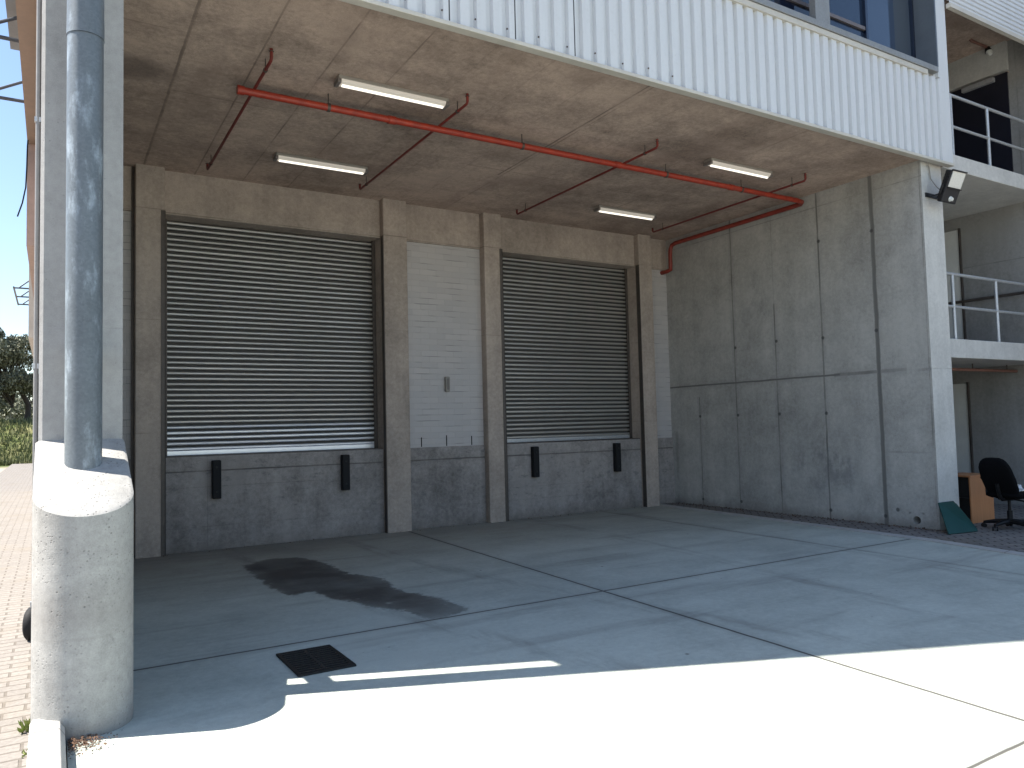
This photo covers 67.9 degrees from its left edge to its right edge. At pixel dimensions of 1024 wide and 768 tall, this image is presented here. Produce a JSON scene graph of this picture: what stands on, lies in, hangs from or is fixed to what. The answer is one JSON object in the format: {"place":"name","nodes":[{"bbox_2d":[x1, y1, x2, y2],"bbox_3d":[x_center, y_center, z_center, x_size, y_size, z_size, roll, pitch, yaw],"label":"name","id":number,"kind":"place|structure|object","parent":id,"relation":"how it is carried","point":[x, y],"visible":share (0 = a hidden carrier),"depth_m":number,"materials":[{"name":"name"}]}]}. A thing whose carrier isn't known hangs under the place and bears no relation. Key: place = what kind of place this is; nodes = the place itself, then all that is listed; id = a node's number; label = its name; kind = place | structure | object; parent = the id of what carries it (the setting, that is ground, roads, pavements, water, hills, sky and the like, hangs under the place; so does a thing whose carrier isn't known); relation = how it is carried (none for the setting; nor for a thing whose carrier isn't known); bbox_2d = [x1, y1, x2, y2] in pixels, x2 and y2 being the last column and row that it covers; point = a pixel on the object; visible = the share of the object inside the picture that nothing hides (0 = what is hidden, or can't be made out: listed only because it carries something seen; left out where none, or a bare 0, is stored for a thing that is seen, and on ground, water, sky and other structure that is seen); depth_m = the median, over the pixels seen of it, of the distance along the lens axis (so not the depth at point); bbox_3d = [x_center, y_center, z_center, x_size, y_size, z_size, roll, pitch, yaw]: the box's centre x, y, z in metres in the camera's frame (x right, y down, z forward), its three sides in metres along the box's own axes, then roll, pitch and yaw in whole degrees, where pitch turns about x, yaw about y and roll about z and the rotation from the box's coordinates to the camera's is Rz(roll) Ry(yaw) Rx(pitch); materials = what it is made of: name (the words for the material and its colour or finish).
{"place":"outdoors","nodes":[
{"label":"outdoors","id":0,"kind":"place"},
{"bbox_2d":[0,463,32,767],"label":"brick path","id":1,"kind":"structure","parent":0,"point":[15,564],"depth_m":6.69,"materials":[{"name":"beige brick"}]},
{"bbox_2d":[16,719,30,732],"bbox_3d":[-2.463,1.739,3.883,0.114,0.057,0.140,0,-4,-31],"label":"weed","id":2,"kind":"object","parent":1,"relation":"on","point":[23,728],"visible":0.72,"depth_m":3.85,"materials":[{"name":"green plant"}]},
{"bbox_2d":[22,607,30,639],"bbox_3d":[-3.540,1.765,5.605,0.090,0.234,0.234,0,-3,-17],"label":"rubber wheel","id":3,"kind":"object","parent":1,"relation":"on","point":[26,626],"visible":0.39,"depth_m":5.50,"materials":[{"name":"black rubber"}]},
{"bbox_2d":[0,0,32,414],"label":"sky","id":4,"kind":"structure","parent":0,"point":[14,263],"materials":[{"name":"blue"}]},
{"bbox_2d":[0,423,67,767],"bbox_3d":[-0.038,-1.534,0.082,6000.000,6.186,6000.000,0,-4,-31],"label":"terrain","id":5,"kind":"structure","parent":0,"point":[2,468],"depth_m":46.53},
{"bbox_2d":[0,327,32,419],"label":"broadleaf tree","id":6,"kind":"object","parent":5,"relation":"on","point":[15,377],"visible":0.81,"depth_m":52.74,"materials":[{"name":"green plant"}]},
{"bbox_2d":[0,416,32,465],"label":"meadow grass","id":7,"kind":"structure","parent":5,"relation":"on","point":[20,457],"depth_m":45.82,"materials":[{"name":"green plant"}]},
{"bbox_2d":[0,398,32,419],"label":"shrub","id":8,"kind":"object","parent":5,"relation":"on","point":[8,417],"visible":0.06,"depth_m":62.12,"materials":[{"name":"green plant"}]},
{"bbox_2d":[0,392,38,419],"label":"broadleaf tree","id":9,"kind":"object","parent":5,"relation":"on","point":[19,407],"visible":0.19,"depth_m":59.19,"materials":[{"name":"green plant"}]},
{"bbox_2d":[26,719,65,767],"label":"kerb","id":10,"kind":"structure","parent":5,"relation":"on","point":[46,745],"depth_m":3.43,"materials":[{"name":"concrete"}]},
{"bbox_2d":[5,0,958,558],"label":"loading bay building","id":11,"kind":"structure","parent":5,"relation":"on","point":[279,338],"depth_m":10.21,"materials":[{"name":"concrete"}]},
{"bbox_2d":[0,16,23,102],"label":"steel frame","id":12,"kind":"object","parent":11,"relation":"attached to","point":[7,38],"visible":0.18,"depth_m":8.38,"materials":[{"name":"grey paint"}]},
{"bbox_2d":[13,280,28,304],"bbox_3d":[-13.115,-2.467,20.450,0.422,0.294,3.000,0,-4,-31],"label":"steel frame","id":13,"kind":"object","parent":11,"relation":"attached to","point":[20,287],"visible":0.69,"depth_m":20.39,"materials":[{"name":"grey paint"}]},
{"bbox_2d":[17,140,28,216],"bbox_3d":[-5.437,-2.297,8.447,0.108,0.894,0.035,0,-4,-31],"label":"hanging cable","id":14,"kind":"object","parent":11,"relation":"hanging from","point":[25,178],"visible":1,"depth_m":8.47,"materials":[{"name":"black plastic"}]},
{"bbox_2d":[30,0,41,692],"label":"conduit pipe","id":15,"kind":"object","parent":11,"relation":"attached to","point":[35,363],"visible":0.64,"depth_m":4.57,"materials":[{"name":"grey plastic"}]},
{"bbox_2d":[64,0,104,469],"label":"downpipe","id":16,"kind":"object","parent":11,"relation":"attached to","point":[85,31],"visible":0.83,"depth_m":4.31,"materials":[{"name":"metal"}]},
{"bbox_2d":[211,460,220,498],"bbox_3d":[-3.775,1.220,9.710,0.106,0.490,0.108,0,-4,-31],"label":"dock bumper","id":17,"kind":"object","parent":11,"relation":"attached to","point":[216,476],"visible":1,"depth_m":9.67,"materials":[{"name":"black rubber"}]},
{"bbox_2d":[273,152,368,175],"bbox_3d":[-2.365,-2.727,9.457,1.170,0.096,0.140,0,-4,-31],"label":"ceiling light","id":18,"kind":"object","parent":11,"relation":"attached to","point":[318,163],"visible":1,"depth_m":9.39,"materials":[{"name":"grey plastic"}]},
{"bbox_2d":[341,455,349,489],"bbox_3d":[-2.321,1.231,10.589,0.106,0.490,0.108,0,-4,-31],"label":"dock bumper","id":19,"kind":"object","parent":11,"relation":"attached to","point":[345,472],"visible":1,"depth_m":10.55,"materials":[{"name":"rubber"}]},
{"bbox_2d":[334,74,449,109],"bbox_3d":[-1.168,-2.862,7.497,1.170,0.096,0.140,0,-4,-31],"label":"ceiling light","id":20,"kind":"object","parent":11,"relation":"attached to","point":[372,87],"visible":1,"depth_m":7.43,"materials":[{"name":"grey plastic"}]},
{"bbox_2d":[445,376,449,391],"bbox_3d":[-0.981,0.002,11.540,0.070,0.230,0.072,0,-4,-31],"label":"wall light switch","id":21,"kind":"object","parent":11,"relation":"attached to","point":[447,384],"depth_m":11.51,"materials":[{"name":"grey plastic"}]},
{"bbox_2d":[205,48,806,274],"bbox_3d":[0.282,-2.472,10.289,8.176,0.646,3.884,0,-4,-31],"label":"sprinkler pipework","id":22,"kind":"object","parent":11,"relation":"hanging from","point":[254,91],"visible":1,"depth_m":8.97,"materials":[{"name":"red paint"}]},
{"bbox_2d":[531,446,539,476],"bbox_3d":[0.375,1.252,12.219,0.106,0.490,0.108,0,-4,-31],"label":"dock bumper","id":23,"kind":"object","parent":11,"relation":"attached to","point":[535,469],"visible":1,"depth_m":12.18,"materials":[{"name":"rubber"}]},
{"bbox_2d":[613,443,621,471],"bbox_3d":[1.813,1.263,13.088,0.106,0.490,0.108,0,-4,-31],"label":"dock bumper","id":24,"kind":"object","parent":11,"relation":"attached to","point":[617,457],"visible":1,"depth_m":13.05,"materials":[{"name":"rubber"}]},
{"bbox_2d":[594,205,655,220],"bbox_3d":[1.795,-2.694,12.007,1.170,0.096,0.140,0,-4,-31],"label":"ceiling light","id":25,"kind":"object","parent":11,"relation":"attached to","point":[624,212],"visible":1,"depth_m":11.94,"materials":[{"name":"grey plastic"}]},
{"bbox_2d":[703,158,772,178],"bbox_3d":[2.994,-2.829,10.025,1.170,0.096,0.140,0,-4,-31],"label":"ceiling light","id":26,"kind":"object","parent":11,"relation":"attached to","point":[737,167],"visible":1,"depth_m":9.95,"materials":[{"name":"grey plastic"}]},
{"bbox_2d":[749,0,938,74],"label":"ribbon window","id":27,"kind":"structure","parent":11,"relation":"in","point":[906,30],"depth_m":9.89,"materials":[{"name":"metal"}]},
{"bbox_2d":[925,163,967,203],"bbox_3d":[5.648,-2.651,9.888,0.377,0.606,0.416,0,-4,-31],"label":"floodlight","id":28,"kind":"object","parent":11,"relation":"attached to","point":[951,185],"visible":1,"depth_m":9.78,"materials":[{"name":"metal"}]},
{"bbox_2d":[660,504,1023,555],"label":"kerb edging","id":29,"kind":"object","parent":5,"relation":"on","point":[892,535],"visible":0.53,"depth_m":9.75,"materials":[{"name":"concrete"}]},
{"bbox_2d":[941,0,1023,504],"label":"stair tower","id":30,"kind":"structure","parent":5,"relation":"on","point":[983,217],"depth_m":12.33,"materials":[{"name":"grey concrete"}]},
{"bbox_2d":[969,38,991,55],"bbox_3d":[7.590,-5.448,12.289,0.515,0.210,0.112,0,-3,-29],"label":"bulkhead lamp","id":31,"kind":"object","parent":30,"relation":"attached to","point":[988,50],"visible":1,"depth_m":12.34,"materials":[{"name":"black plastic"}]},
{"bbox_2d":[951,72,1013,171],"bbox_3d":[7.553,-4.029,13.023,0.150,1.945,1.830,0,-4,-31],"label":"door","id":32,"kind":"structure","parent":30,"relation":"in","point":[993,92],"depth_m":12.58,"materials":[{"name":"glass"}]},
{"bbox_2d":[952,364,1017,372],"bbox_3d":[6.805,-0.249,11.393,2.930,0.119,0.047,0,-4,-31],"label":"red pipe","id":33,"kind":"object","parent":30,"relation":"hanging from","point":[984,370],"visible":0.64,"depth_m":11.62,"materials":[{"name":"metal"}]},
{"bbox_2d":[67,506,1023,767],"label":"concrete yard","id":34,"kind":"structure","parent":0,"point":[657,636],"depth_m":5.01,"materials":[{"name":"grey concrete"}]},
{"bbox_2d":[31,439,133,748],"bbox_3d":[-2.344,1.058,4.151,0.464,1.500,0.862,0,-4,-31],"label":"concrete guard","id":35,"kind":"object","parent":34,"relation":"on","point":[82,602],"visible":0.91,"depth_m":3.81,"materials":[{"name":"grey concrete"}]},
{"bbox_2d":[67,730,136,758],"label":"dry leaves","id":36,"kind":"object","parent":34,"relation":"on","point":[75,741],"visible":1,"depth_m":3.66,"materials":[{"name":"brown plant"}]},
{"bbox_2d":[276,644,355,676],"bbox_3d":[-1.277,1.788,4.927,0.369,0.011,0.545,0,-4,-31],"label":"drain grate","id":37,"kind":"object","parent":34,"relation":"on","point":[313,660],"visible":1,"depth_m":4.90,"materials":[{"name":"metal"}]},
{"bbox_2d":[665,502,1023,551],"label":"brick apron","id":38,"kind":"object","parent":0,"point":[1009,537],"visible":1,"depth_m":9.82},
{"bbox_2d":[673,502,946,533],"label":"dry leaves","id":39,"kind":"object","parent":38,"relation":"on","point":[815,516],"visible":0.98,"depth_m":11.16,"materials":[{"name":"brown plant"}]},
{"bbox_2d":[938,501,977,534],"bbox_3d":[5.521,1.677,9.561,0.521,0.355,0.330,0,-3,-22],"label":"green board","id":40,"kind":"object","parent":38,"relation":"on","point":[956,520],"visible":1,"depth_m":9.52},
{"bbox_2d":[958,472,994,523],"bbox_3d":[6.304,1.569,10.527,0.540,0.642,0.440,0,-3,-28],"label":"cabinet","id":41,"kind":"object","parent":38,"relation":"on","point":[976,503],"visible":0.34,"depth_m":10.32,"materials":[{"name":"brown wood"}]},
{"bbox_2d":[978,457,1023,530],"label":"office chair","id":42,"kind":"object","parent":38,"relation":"on","point":[998,478],"visible":1,"depth_m":9.54,"materials":[{"name":"black fabric"}]}
]}

